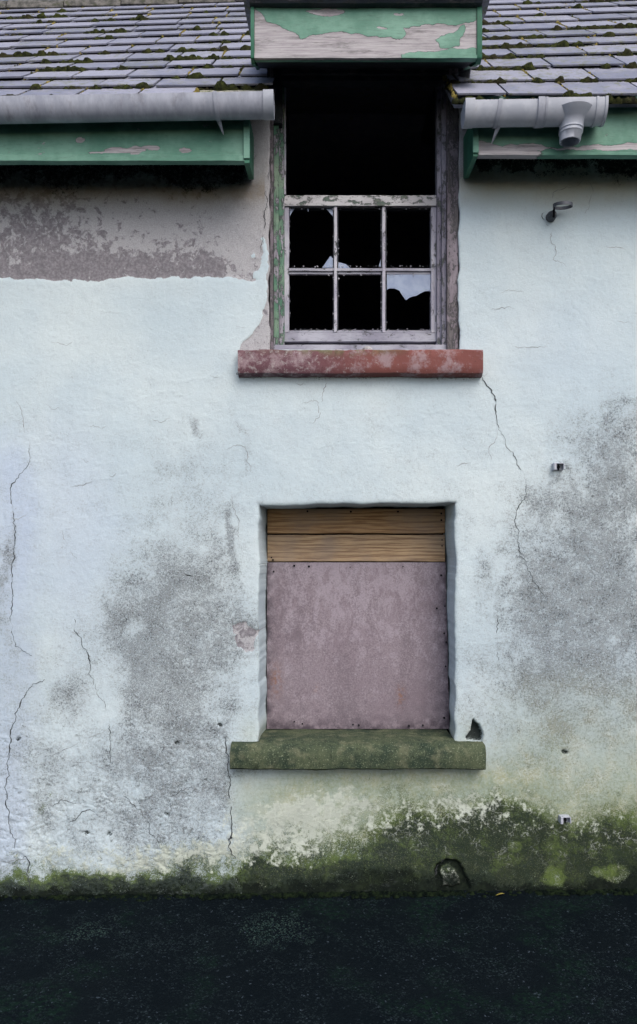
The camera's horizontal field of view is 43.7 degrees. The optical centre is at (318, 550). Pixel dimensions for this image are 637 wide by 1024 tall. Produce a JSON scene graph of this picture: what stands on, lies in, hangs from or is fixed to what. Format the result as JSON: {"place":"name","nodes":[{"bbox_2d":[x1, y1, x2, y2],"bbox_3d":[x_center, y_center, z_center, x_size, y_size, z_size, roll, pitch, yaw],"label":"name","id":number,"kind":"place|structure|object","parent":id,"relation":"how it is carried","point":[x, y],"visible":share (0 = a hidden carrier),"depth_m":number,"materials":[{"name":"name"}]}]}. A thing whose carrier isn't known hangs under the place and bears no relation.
{"place":"outdoors","nodes":[
{"label":"outdoors","id":0,"kind":"place"},
{"bbox_2d":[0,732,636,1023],"bbox_3d":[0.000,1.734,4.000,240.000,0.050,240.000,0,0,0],"label":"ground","id":1,"kind":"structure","parent":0,"point":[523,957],"depth_m":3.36,"materials":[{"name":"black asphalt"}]},
{"bbox_2d":[0,0,636,896],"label":"cottage","id":2,"kind":"structure","parent":1,"relation":"on","point":[298,584],"depth_m":4.00,"materials":[{"name":"paint"}]},
{"bbox_2d":[0,89,274,134],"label":"gutter","id":3,"kind":"object","parent":2,"relation":"attached to","point":[218,107],"visible":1,"depth_m":3.62,"materials":[{"name":"grey plastic"}]},
{"bbox_2d":[267,507,449,731],"bbox_3d":[0.204,0.369,4.284,1.009,1.304,0.093,0,0,0],"label":"boarded window","id":4,"kind":"structure","parent":2,"relation":"in","point":[357,611],"depth_m":4.24,"materials":[{"name":"pink wood"}]},
{"bbox_2d":[270,68,458,349],"bbox_3d":[0.231,-1.721,4.089,0.956,1.483,0.145,0,0,0],"label":"sash window","id":5,"kind":"structure","parent":2,"relation":"in","point":[440,279],"depth_m":4.09,"materials":[{"name":"paint"}]},
{"bbox_2d":[461,96,608,146],"bbox_3d":[0.991,-1.972,3.666,0.647,0.177,0.184,0,0,0],"label":"gutter","id":6,"kind":"object","parent":2,"relation":"attached to","point":[571,118],"visible":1,"depth_m":3.62,"materials":[{"name":"grey plastic"}]},
{"bbox_2d":[552,463,563,470],"bbox_3d":[1.200,-0.418,3.982,0.052,0.036,0.048,0,0,0],"label":"pipe clip","id":7,"kind":"object","parent":2,"relation":"attached to","point":[557,466],"visible":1,"depth_m":3.97,"materials":[{"name":"grey plastic"}]},
{"bbox_2d":[546,201,572,221],"bbox_3d":[1.197,-1.680,3.940,0.094,0.064,0.151,0,0,-12],"label":"pipe clip","id":8,"kind":"object","parent":2,"relation":"attached to","point":[551,216],"visible":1,"depth_m":3.95,"materials":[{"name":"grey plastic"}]},
{"bbox_2d":[558,814,570,823],"bbox_3d":[1.233,1.348,3.982,0.052,0.036,0.048,0,0,0],"label":"pipe clip","id":9,"kind":"object","parent":2,"relation":"attached to","point":[562,818],"visible":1,"depth_m":3.97,"materials":[{"name":"grey plastic"}]},
{"bbox_2d":[0,888,636,901],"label":"ground moss","id":10,"kind":"object","parent":1,"relation":"on","point":[412,894],"visible":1,"depth_m":3.97,"materials":[{"name":"green plant"}]},
{"bbox_2d":[363,346,372,349],"bbox_3d":[0.248,-1.005,3.988,0.056,0.039,0.038,0,0,0],"label":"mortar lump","id":11,"kind":"object","parent":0,"point":[367,348],"visible":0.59,"depth_m":3.97,"materials":[{"name":"white concrete"}]}
]}

